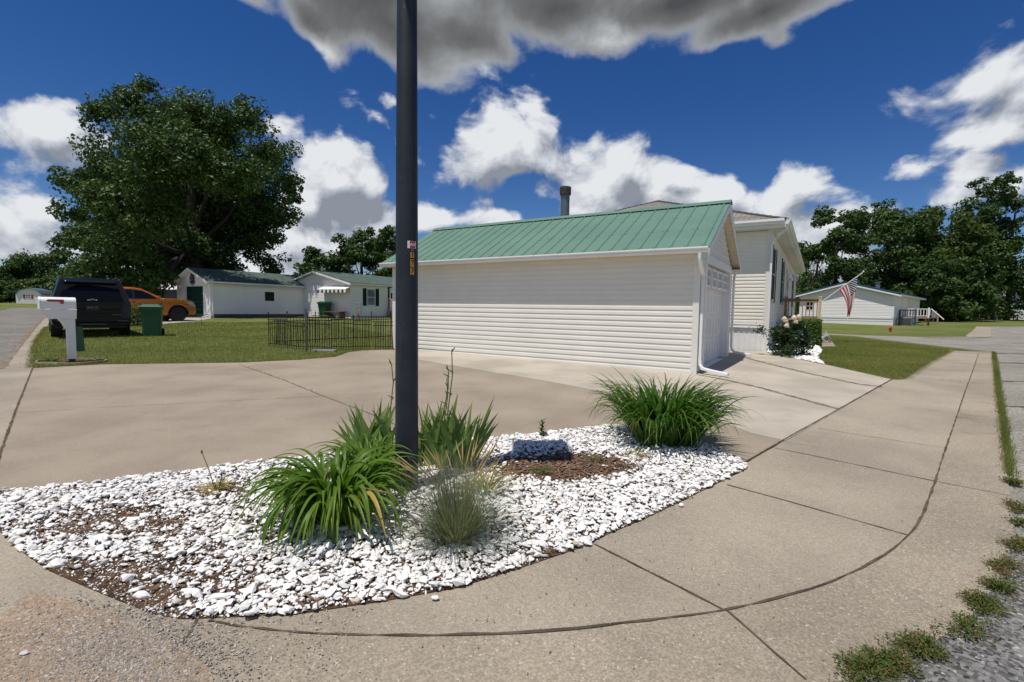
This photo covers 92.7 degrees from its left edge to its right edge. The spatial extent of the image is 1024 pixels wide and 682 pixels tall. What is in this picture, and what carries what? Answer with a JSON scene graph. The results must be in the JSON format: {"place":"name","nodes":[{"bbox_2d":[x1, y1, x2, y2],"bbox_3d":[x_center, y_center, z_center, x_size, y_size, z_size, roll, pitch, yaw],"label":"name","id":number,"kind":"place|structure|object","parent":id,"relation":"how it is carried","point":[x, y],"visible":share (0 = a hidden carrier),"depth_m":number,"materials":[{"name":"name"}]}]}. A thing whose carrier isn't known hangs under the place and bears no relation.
{"place":"outdoors","nodes":[
{"label":"outdoors","id":0,"kind":"place"},
{"bbox_2d":[0,308,44,364],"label":"street","id":1,"kind":"structure","parent":0,"point":[17,325],"depth_m":21.57,"materials":[{"name":"grey concrete"}]},
{"bbox_2d":[0,349,782,491],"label":"driveway","id":2,"kind":"structure","parent":0,"point":[127,436],"depth_m":5.95,"materials":[{"name":"beige concrete"}]},
{"bbox_2d":[0,317,881,412],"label":"dirty joints","id":3,"kind":"object","parent":2,"relation":"on","point":[5,362],"visible":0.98,"depth_m":9.73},
{"bbox_2d":[0,316,989,642],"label":"sidewalk","id":4,"kind":"structure","parent":0,"point":[722,544],"depth_m":2.82,"materials":[{"name":"concrete"}]},
{"bbox_2d":[0,581,372,681],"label":"loose grit","id":5,"kind":"object","parent":4,"relation":"on","point":[132,664],"visible":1,"depth_m":1.90,"materials":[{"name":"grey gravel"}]},
{"bbox_2d":[0,425,745,619],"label":"garden bed","id":6,"kind":"object","parent":4,"relation":"on","point":[79,572],"visible":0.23,"depth_m":2.66,"materials":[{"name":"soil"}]},
{"bbox_2d":[48,558,65,567],"bbox_3d":[-2.308,1.127,2.476,0.082,0.051,0.054,1,4,0],"label":"stone","id":7,"kind":"object","parent":6,"relation":"on","point":[56,563],"visible":1,"depth_m":2.46,"materials":[{"name":"stone"}]},
{"bbox_2d":[132,590,151,599],"bbox_3d":[-1.680,1.157,2.220,0.082,0.039,0.043,1,4,0],"label":"stone","id":8,"kind":"object","parent":6,"relation":"on","point":[142,594],"visible":1,"depth_m":2.21,"materials":[{"name":"stone"}]},
{"bbox_2d":[192,450,246,495],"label":"dry daylily","id":9,"kind":"object","parent":6,"relation":"on","point":[215,487],"visible":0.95,"depth_m":3.45,"materials":[{"name":"plant"}]},
{"bbox_2d":[218,442,424,555],"bbox_3d":[-1.133,0.926,3.068,1.181,0.520,1.283,1,4,0],"label":"daylily","id":10,"kind":"object","parent":6,"relation":"on","point":[317,496],"visible":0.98,"depth_m":2.80,"materials":[{"name":"green plant"}]},
{"bbox_2d":[332,359,394,451],"bbox_3d":[-1.251,0.590,4.191,0.583,0.853,0.403,0,4,-20],"label":"iris","id":11,"kind":"object","parent":6,"relation":"on","point":[382,424],"visible":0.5,"depth_m":4.16,"materials":[{"name":"green plant"}]},
{"bbox_2d":[304,430,436,484],"bbox_3d":[-1.044,0.888,3.602,1.004,0.364,1.015,1,4,0],"label":"daylily","id":12,"kind":"object","parent":6,"relation":"on","point":[356,449],"visible":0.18,"depth_m":3.65,"materials":[{"name":"green plant"}]},
{"bbox_2d":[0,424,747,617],"bbox_3d":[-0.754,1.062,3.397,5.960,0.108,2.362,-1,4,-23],"label":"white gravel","id":13,"kind":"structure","parent":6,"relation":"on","point":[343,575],"depth_m":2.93,"materials":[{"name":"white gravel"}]},
{"bbox_2d":[395,0,417,491],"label":"lamp post","id":14,"kind":"object","parent":6,"relation":"on","point":[406,365],"visible":0.88,"depth_m":3.35,"materials":[{"name":"black metal"}]},
{"bbox_2d":[387,347,497,469],"bbox_3d":[-0.577,0.553,3.944,0.816,0.984,0.750,2,4,16],"label":"iris","id":15,"kind":"object","parent":6,"relation":"on","point":[447,433],"visible":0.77,"depth_m":4.00,"materials":[{"name":"green plant"}]},
{"bbox_2d":[361,433,547,585],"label":"ornamental grass","id":16,"kind":"object","parent":6,"relation":"on","point":[454,517],"depth_m":2.75,"materials":[{"name":"plant"}]},
{"bbox_2d":[447,458,524,493],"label":"ornamental grass","id":17,"kind":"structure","parent":6,"relation":"on","point":[492,474],"depth_m":3.51,"materials":[{"name":"green plant"}]},
{"bbox_2d":[527,465,557,475],"bbox_3d":[0.245,1.033,3.909,0.250,0.048,0.240,1,4,0],"label":"moss patch","id":18,"kind":"object","parent":6,"relation":"on","point":[544,468],"visible":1,"depth_m":3.93,"materials":[{"name":"green plant"}]},
{"bbox_2d":[473,448,698,495],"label":"bark mulch","id":19,"kind":"object","parent":6,"relation":"on","point":[532,463],"visible":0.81,"depth_m":4.04,"materials":[{"name":"brown wood"}]},
{"bbox_2d":[626,430,654,460],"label":"dry daylily","id":20,"kind":"object","parent":6,"relation":"on","point":[639,455],"visible":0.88,"depth_m":4.35,"materials":[{"name":"plant"}]},
{"bbox_2d":[586,367,762,448],"bbox_3d":[1.510,0.626,4.852,1.688,0.750,1.711,1,4,0],"label":"daylily","id":21,"kind":"object","parent":6,"relation":"on","point":[680,419],"visible":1,"depth_m":4.58,"materials":[{"name":"green plant"}]},
{"bbox_2d":[8,353,978,635],"bbox_3d":[6.183,0.839,7.551,21.752,0.221,3.707,-2,4,-33],"label":"curb joint","id":22,"kind":"object","parent":4,"relation":"on","point":[638,619],"visible":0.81,"depth_m":2.13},
{"bbox_2d":[0,361,1005,678],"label":"pavement joints","id":23,"kind":"object","parent":4,"relation":"on","point":[598,545],"visible":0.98,"depth_m":3.65,"materials":[{"name":"black"}]},
{"bbox_2d":[181,351,1013,681],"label":"gutter","id":24,"kind":"object","parent":4,"relation":"on","point":[925,569],"visible":0.9,"depth_m":2.02,"materials":[{"name":"concrete"}]},
{"bbox_2d":[75,378,902,679],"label":"pavement litter","id":25,"kind":"object","parent":24,"relation":"on","point":[585,558],"visible":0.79,"depth_m":2.18,"materials":[{"name":"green plant"}]},
{"bbox_2d":[822,639,918,681],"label":"weed","id":26,"kind":"object","parent":24,"relation":"on","point":[856,664],"visible":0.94,"depth_m":1.83,"materials":[{"name":"green plant"}]},
{"bbox_2d":[873,625,961,665],"bbox_3d":[1.640,1.211,1.971,0.278,0.068,0.240,1,4,0],"label":"weed","id":27,"kind":"object","parent":24,"relation":"on","point":[924,644],"visible":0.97,"depth_m":1.96,"materials":[{"name":"green plant"}]},
{"bbox_2d":[249,366,982,563],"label":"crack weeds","id":28,"kind":"object","parent":4,"relation":"on","point":[608,533],"visible":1,"depth_m":6.55,"materials":[{"name":"green plant"}]},
{"bbox_2d":[0,302,1023,378],"bbox_3d":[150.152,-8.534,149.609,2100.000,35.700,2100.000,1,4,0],"label":"lawn","id":29,"kind":"structure","parent":0,"point":[948,328],"depth_m":19.79,"materials":[{"name":"green plant"}]},
{"bbox_2d":[0,283,18,302],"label":"oak tree","id":30,"kind":"object","parent":29,"relation":"on","point":[7,293],"visible":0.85,"depth_m":69.70,"materials":[{"name":"green plant"}]},
{"bbox_2d":[0,265,44,285],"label":"oak tree","id":31,"kind":"object","parent":29,"relation":"on","point":[4,281],"visible":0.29,"depth_m":81.86,"materials":[{"name":"green plant"}]},
{"bbox_2d":[8,276,52,288],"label":"oak tree","id":32,"kind":"object","parent":29,"relation":"on","point":[24,283],"visible":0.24,"depth_m":73.81,"materials":[{"name":"green plant"}]},
{"bbox_2d":[15,288,50,303],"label":"shed","id":33,"kind":"structure","parent":29,"relation":"on","point":[27,295],"depth_m":65.52,"materials":[{"name":"white"}]},
{"bbox_2d":[0,248,82,283],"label":"oak tree","id":34,"kind":"object","parent":29,"relation":"on","point":[38,264],"visible":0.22,"depth_m":84.30,"materials":[{"name":"green plant"}]},
{"bbox_2d":[39,272,66,291],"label":"oak tree","id":35,"kind":"object","parent":29,"relation":"on","point":[54,277],"visible":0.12,"depth_m":76.18,"materials":[{"name":"green plant"}]},
{"bbox_2d":[35,358,106,364],"bbox_3d":[-9.048,0.413,10.037,1.270,0.050,0.870,1,4,0],"label":"bed edging","id":36,"kind":"object","parent":29,"relation":"on","point":[57,362],"visible":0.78,"depth_m":9.95,"materials":[{"name":"soil"}]},
{"bbox_2d":[37,296,84,361],"bbox_3d":[-9.124,-0.198,9.893,0.268,1.386,0.690,4,5,40],"label":"mailbox","id":37,"kind":"object","parent":36,"relation":"on","point":[63,310],"visible":1,"depth_m":9.90,"materials":[{"name":"white plastic"}]},
{"bbox_2d":[49,276,131,336],"bbox_3d":[-15.243,-1.238,17.514,2.472,2.001,5.233,-3,5,-44],"label":"parked suv","id":38,"kind":"object","parent":29,"relation":"on","point":[103,303],"visible":0.77,"depth_m":15.85,"materials":[{"name":"black paint"}]},
{"bbox_2d":[130,300,164,325],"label":"shrub","id":39,"kind":"object","parent":29,"relation":"on","point":[136,319],"visible":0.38,"depth_m":22.16,"materials":[{"name":"green plant"}]},
{"bbox_2d":[138,304,164,335],"bbox_3d":[-12.431,-0.721,16.864,0.673,1.087,0.809,-1,4,-30],"label":"trash bin","id":40,"kind":"object","parent":29,"relation":"on","point":[151,315],"visible":0.98,"depth_m":16.61,"materials":[{"name":"green plastic"}]},
{"bbox_2d":[161,285,176,298],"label":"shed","id":41,"kind":"structure","parent":29,"relation":"on","point":[171,294],"depth_m":49.20,"materials":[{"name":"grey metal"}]},
{"bbox_2d":[131,316,210,323],"bbox_3d":[-19.996,-1.255,28.826,4.066,0.266,12.340,-2,5,-38],"label":"parking pad","id":42,"kind":"object","parent":29,"relation":"on","point":[188,319],"visible":0.16,"depth_m":27.54,"materials":[{"name":"concrete"}]},
{"bbox_2d":[123,287,195,320],"bbox_3d":[-19.729,-1.896,25.398,2.240,1.768,5.370,3,4,32],"label":"car","id":43,"kind":"object","parent":42,"relation":"on","point":[178,310],"visible":0.34,"depth_m":25.94,"materials":[{"name":"orange paint"}]},
{"bbox_2d":[44,72,305,297],"bbox_3d":[-26.314,-10.828,37.599,23.018,18.005,20.137,1,4,0],"label":"oak tree","id":44,"kind":"object","parent":29,"relation":"on","point":[159,222],"visible":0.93,"depth_m":32.73,"materials":[{"name":"green plant"}]},
{"bbox_2d":[19,321,393,367],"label":"lawn grass","id":45,"kind":"structure","parent":29,"relation":"on","point":[34,342],"depth_m":13.96,"materials":[{"name":"green plant"}]},
{"bbox_2d":[170,267,306,317],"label":"garage","id":46,"kind":"structure","parent":29,"relation":"on","point":[213,293],"depth_m":33.02,"materials":[{"name":"white"}]},
{"bbox_2d":[187,286,203,313],"bbox_3d":[-20.920,-2.607,32.353,2.460,2.025,0.055,3,4,32],"label":"garage door","id":47,"kind":"structure","parent":46,"relation":"in","point":[194,293],"depth_m":32.25,"materials":[{"name":"green paint"}]},
{"bbox_2d":[265,292,273,300],"bbox_3d":[-17.143,-3.144,34.475,0.082,0.640,0.680,3,4,32],"label":"window","id":48,"kind":"structure","parent":46,"relation":"in","point":[269,296],"depth_m":34.46,"materials":[{"name":"black glass"}]},
{"bbox_2d":[305,309,306,352],"bbox_3d":[-5.254,-0.212,12.436,0.040,1.220,0.023,1,4,0],"label":"fence stake","id":49,"kind":"object","parent":29,"relation":"on","point":[305,330],"visible":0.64,"depth_m":12.43,"materials":[{"name":"black metal"}]},
{"bbox_2d":[292,245,340,274],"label":"oak tree","id":50,"kind":"object","parent":29,"relation":"on","point":[314,258],"visible":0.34,"depth_m":59.92,"materials":[{"name":"green plant"}]},
{"bbox_2d":[316,301,332,317],"bbox_3d":[-13.256,-2.226,34.570,0.719,1.160,0.864,2,4,20],"label":"trash bin","id":51,"kind":"object","parent":29,"relation":"on","point":[323,306],"visible":0.98,"depth_m":34.30,"materials":[{"name":"green plastic"}]},
{"bbox_2d":[311,349,337,351],"bbox_3d":[-4.908,0.262,12.783,0.600,0.070,0.240,1,4,0],"label":"splash block","id":52,"kind":"object","parent":29,"relation":"on","point":[326,350],"depth_m":12.66,"materials":[{"name":"grey concrete"}]},
{"bbox_2d":[311,311,343,318],"bbox_3d":[-12.747,-1.784,34.042,2.500,0.580,1.050,3,4,32],"label":"bench","id":53,"kind":"object","parent":29,"relation":"on","point":[340,313],"visible":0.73,"depth_m":33.62,"materials":[{"name":"red wood"}]},
{"bbox_2d":[268,311,392,349],"bbox_3d":[-5.372,-0.342,14.800,3.449,1.151,4.094,0,4,-14],"label":"garden fence","id":54,"kind":"object","parent":29,"relation":"on","point":[278,333],"visible":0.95,"depth_m":13.24,"materials":[{"name":"black metal"}]},
{"bbox_2d":[292,270,391,317],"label":"house","id":55,"kind":"structure","parent":29,"relation":"on","point":[346,292],"depth_m":35.57,"materials":[{"name":"white"}]},
{"bbox_2d":[366,289,374,305],"bbox_3d":[-10.284,-3.186,35.532,0.082,1.220,0.820,3,4,32],"label":"window","id":56,"kind":"structure","parent":55,"relation":"in","point":[370,292],"depth_m":35.50,"materials":[{"name":"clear glass"}]},
{"bbox_2d":[356,303,360,318],"bbox_3d":[-9.744,-1.819,31.015,0.350,1.240,0.170,1,4,0],"label":"utility meter","id":57,"kind":"object","parent":29,"relation":"on","point":[358,308],"visible":0.86,"depth_m":30.92,"materials":[{"name":"grey metal"}]},
{"bbox_2d":[330,226,390,275],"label":"oak tree","id":58,"kind":"object","parent":29,"relation":"on","point":[350,252],"visible":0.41,"depth_m":61.51,"materials":[{"name":"green plant"}]},
{"bbox_2d":[369,224,395,276],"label":"oak tree","id":59,"kind":"object","parent":29,"relation":"on","point":[386,237],"visible":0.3,"depth_m":57.78,"materials":[{"name":"green plant"}]},
{"bbox_2d":[379,199,750,375],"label":"garage","id":60,"kind":"structure","parent":29,"relation":"on","point":[649,288],"depth_m":11.19,"materials":[{"name":"beige plastic"}]},
{"bbox_2d":[704,267,727,362],"bbox_3d":[4.676,-0.601,11.461,0.220,2.177,3.036,3,4,32],"label":"garage door","id":61,"kind":"structure","parent":60,"relation":"in","point":[716,280],"depth_m":11.67,"materials":[{"name":"white metal"}]},
{"bbox_2d":[560,186,805,358],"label":"house","id":62,"kind":"structure","parent":29,"relation":"on","point":[772,263],"depth_m":14.59,"materials":[{"name":"beige plastic"}]},
{"bbox_2d":[771,246,776,300],"bbox_3d":[8.138,-2.079,15.247,0.082,1.660,1.100,3,4,32],"label":"window","id":63,"kind":"structure","parent":62,"relation":"in","point":[775,250],"depth_m":15.38,"materials":[{"name":"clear glass"}]},
{"bbox_2d":[781,260,783,303],"bbox_3d":[10.462,-2.284,18.954,0.082,1.660,0.980,3,4,32],"label":"window","id":64,"kind":"structure","parent":62,"relation":"in","point":[783,260],"depth_m":19.11,"materials":[{"name":"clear glass"}]},
{"bbox_2d":[785,269,789,307],"bbox_3d":[12.179,-2.029,21.684,0.105,2.190,1.300,3,4,32],"label":"door","id":65,"kind":"structure","parent":62,"relation":"in","point":[787,280],"depth_m":21.47,"materials":[{"name":"white paint"}]},
{"bbox_2d":[783,296,821,324],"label":"deck","id":66,"kind":"structure","parent":29,"relation":"on","point":[799,300],"depth_m":19.71,"materials":[{"name":"beige wood"}]},
{"bbox_2d":[821,271,863,318],"bbox_3d":[12.825,-1.776,18.972,1.333,1.862,0.153,3,4,32],"label":"flag","id":67,"kind":"object","parent":66,"relation":"attached to","point":[848,290],"visible":1,"depth_m":18.85,"materials":[{"name":"multicoloured fabric"}]},
{"bbox_2d":[794,285,811,314],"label":"shrub","id":68,"kind":"object","parent":29,"relation":"on","point":[799,289],"visible":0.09,"depth_m":43.51,"materials":[{"name":"green plant"}]},
{"bbox_2d":[792,318,822,345],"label":"hedge","id":69,"kind":"object","parent":29,"relation":"on","point":[815,328],"visible":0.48,"depth_m":16.64,"materials":[{"name":"green plant"}]},
{"bbox_2d":[796,263,828,291],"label":"bare tree","id":70,"kind":"object","parent":29,"relation":"on","point":[820,272],"visible":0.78,"depth_m":49.30,"materials":[{"name":"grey plant"}]},
{"bbox_2d":[796,244,838,306],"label":"maple tree","id":71,"kind":"object","parent":29,"relation":"on","point":[807,265],"visible":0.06,"depth_m":59.26,"materials":[{"name":"green plant"}]},
{"bbox_2d":[795,205,881,307],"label":"maple tree","id":72,"kind":"object","parent":29,"relation":"on","point":[852,239],"visible":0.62,"depth_m":49.72,"materials":[{"name":"green plant"}]},
{"bbox_2d":[795,282,925,324],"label":"house","id":73,"kind":"structure","parent":29,"relation":"on","point":[876,305],"depth_m":38.68,"materials":[{"name":"white"}]},
{"bbox_2d":[818,335,954,379],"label":"lawn grass","id":74,"kind":"structure","parent":29,"relation":"on","point":[910,363],"depth_m":13.53,"materials":[{"name":"green plant"}]},
{"bbox_2d":[900,317,912,325],"bbox_3d":[30.282,-1.476,37.484,0.665,0.670,0.700,-3,5,-44],"label":"air conditioner","id":75,"kind":"object","parent":29,"relation":"on","point":[907,321],"visible":0.84,"depth_m":37.25,"materials":[{"name":"grey metal"}]},
{"bbox_2d":[841,198,973,307],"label":"maple tree","id":76,"kind":"object","parent":29,"relation":"on","point":[888,226],"visible":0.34,"depth_m":53.11,"materials":[{"name":"green plant"}]},
{"bbox_2d":[898,309,916,324],"bbox_3d":[30.618,-1.798,37.816,0.100,1.380,1.050,-3,5,-44],"label":"railing","id":77,"kind":"object","parent":29,"relation":"on","point":[915,310],"visible":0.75,"depth_m":37.77,"materials":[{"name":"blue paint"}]},
{"bbox_2d":[871,207,967,286],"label":"maple tree","id":78,"kind":"object","parent":29,"relation":"on","point":[878,250],"visible":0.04,"depth_m":64.75,"materials":[{"name":"green plant"}]},
{"bbox_2d":[903,307,943,324],"bbox_3d":[32.545,-1.829,38.600,2.030,1.600,2.580,-3,5,-44],"label":"porch","id":79,"kind":"object","parent":29,"relation":"on","point":[927,319],"visible":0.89,"depth_m":37.93,"materials":[{"name":"beige wood"}]},
{"bbox_2d":[931,311,938,324],"bbox_3d":[33.887,-1.782,39.116,0.200,1.200,0.440,-3,5,-44],"label":"utility meter","id":80,"kind":"object","parent":29,"relation":"on","point":[934,315],"visible":0.74,"depth_m":39.05,"materials":[{"name":"grey metal"}]},
{"bbox_2d":[890,253,986,321],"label":"maple tree","id":81,"kind":"object","parent":29,"relation":"on","point":[947,292],"visible":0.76,"depth_m":47.89,"materials":[{"name":"green plant"}]},
{"bbox_2d":[892,204,1007,319],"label":"maple tree","id":82,"kind":"object","parent":29,"relation":"on","point":[971,238],"visible":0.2,"depth_m":51.51,"materials":[{"name":"green plant"}]},
{"bbox_2d":[952,249,1009,320],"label":"maple tree","id":83,"kind":"object","parent":29,"relation":"on","point":[981,260],"visible":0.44,"depth_m":49.97,"materials":[{"name":"green plant"}]},
{"bbox_2d":[948,176,1023,319],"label":"maple tree","id":84,"kind":"object","parent":29,"relation":"on","point":[1006,249],"visible":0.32,"depth_m":57.21,"materials":[{"name":"green plant"}]},
{"bbox_2d":[975,171,1023,320],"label":"maple tree","id":85,"kind":"object","parent":29,"relation":"on","point":[1010,198],"visible":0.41,"depth_m":56.83,"materials":[{"name":"green plant"}]},
{"bbox_2d":[981,293,1023,319],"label":"house","id":86,"kind":"structure","parent":29,"relation":"on","point":[1015,310],"depth_m":63.99,"materials":[{"name":"grey"}]},
{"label":"flower bed","id":87,"kind":"structure","parent":29,"relation":"on","visible":0},
{"bbox_2d":[749,314,815,356],"bbox_3d":[7.505,-0.141,13.360,1.493,1.187,1.327,-2,5,-35],"label":"hydrangea bush","id":88,"kind":"object","parent":87,"relation":"on","point":[792,338],"visible":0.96,"depth_m":13.13,"materials":[{"name":"green plant"}]},
{"bbox_2d":[766,345,824,363],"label":"white gravel","id":89,"kind":"structure","parent":87,"relation":"on","point":[815,353],"depth_m":13.08,"materials":[{"name":"white gravel"}]},
{"bbox_2d":[0,0,1023,291],"label":"sky","id":90,"kind":"structure","parent":0,"point":[782,108],"materials":[{"name":"blue"}]},
{"bbox_2d":[394,348,891,440],"bbox_3d":[2.083,0.645,9.794,10.793,0.244,9.674,1,4,0],"label":"garage apron","id":91,"kind":"object","parent":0,"point":[784,416],"visible":0.56,"depth_m":8.82,"materials":[{"name":"concrete"}]},
{"bbox_2d":[821,341,834,346],"bbox_3d":[11.533,0.131,17.951,0.502,0.128,3.562,3,4,31],"label":"landscape rock","id":92,"kind":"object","parent":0,"point":[826,344],"depth_m":17.48,"materials":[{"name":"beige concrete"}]},
{"bbox_2d":[821,332,831,342],"bbox_3d":[11.714,-0.140,18.362,0.520,0.433,0.301,2,4,10],"label":"garden statue","id":93,"kind":"object","parent":92,"relation":"on","point":[825,335],"visible":0.81,"depth_m":18.27,"materials":[{"name":"grey stone"}]},
{"bbox_2d":[822,326,1023,539],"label":"side street","id":94,"kind":"structure","parent":0,"point":[1006,340],"depth_m":12.45,"materials":[{"name":"concrete"}]},
{"bbox_2d":[858,541,1023,681],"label":"asphalt patch","id":95,"kind":"object","parent":94,"relation":"on","point":[982,660],"visible":0.41,"depth_m":1.96,"materials":[{"name":"grey asphalt"}]},
{"bbox_2d":[847,633,928,681],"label":"weed","id":96,"kind":"object","parent":95,"relation":"on","point":[901,662],"visible":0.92,"depth_m":1.88,"materials":[{"name":"green plant"}]},
{"bbox_2d":[929,606,1020,651],"bbox_3d":[1.983,1.209,2.092,0.593,0.069,0.259,-2,5,-39],"label":"weed","id":97,"kind":"object","parent":95,"relation":"on","point":[967,627],"visible":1,"depth_m":2.09,"materials":[{"name":"green plant"}]},
{"bbox_2d":[953,586,1022,618],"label":"weed","id":98,"kind":"object","parent":95,"relation":"on","point":[982,603],"visible":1,"depth_m":2.25,"materials":[{"name":"green plant"}]},
{"bbox_2d":[972,571,1023,598],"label":"weed","id":99,"kind":"object","parent":95,"relation":"on","point":[994,582],"visible":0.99,"depth_m":2.39,"materials":[{"name":"green plant"}]},
{"bbox_2d":[977,549,1023,584],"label":"weed","id":100,"kind":"object","parent":95,"relation":"on","point":[1002,564],"visible":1,"depth_m":2.58,"materials":[{"name":"green plant"}]},
{"bbox_2d":[989,530,1023,553],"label":"weed","id":101,"kind":"object","parent":95,"relation":"on","point":[1018,543],"visible":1,"depth_m":2.83,"materials":[{"name":"green plant"}]},
{"bbox_2d":[944,347,1021,476],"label":"weedy grass","id":102,"kind":"structure","parent":94,"relation":"on","point":[1005,432],"depth_m":5.78,"materials":[{"name":"green plant"}]},
{"bbox_2d":[976,337,1023,406],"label":"street joints","id":103,"kind":"object","parent":94,"relation":"on","point":[1004,362],"visible":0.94,"depth_m":15.10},
{"bbox_2d":[996,497,1023,514],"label":"weed","id":104,"kind":"object","parent":94,"relation":"on","point":[1019,507],"visible":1,"depth_m":3.38,"materials":[{"name":"green plant"}]},
{"bbox_2d":[999,474,1023,485],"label":"weed","id":105,"kind":"object","parent":94,"relation":"on","point":[1011,480],"visible":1,"depth_m":3.85,"materials":[{"name":"green plant"}]},
{"bbox_2d":[1001,514,1023,526],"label":"weed","id":106,"kind":"object","parent":94,"relation":"on","point":[1017,520],"visible":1,"depth_m":3.13,"materials":[{"name":"green plant"}]},
{"bbox_2d":[966,327,990,337],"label":"pavement","id":107,"kind":"structure","parent":0,"point":[980,332],"depth_m":27.83,"materials":[{"name":"concrete"}]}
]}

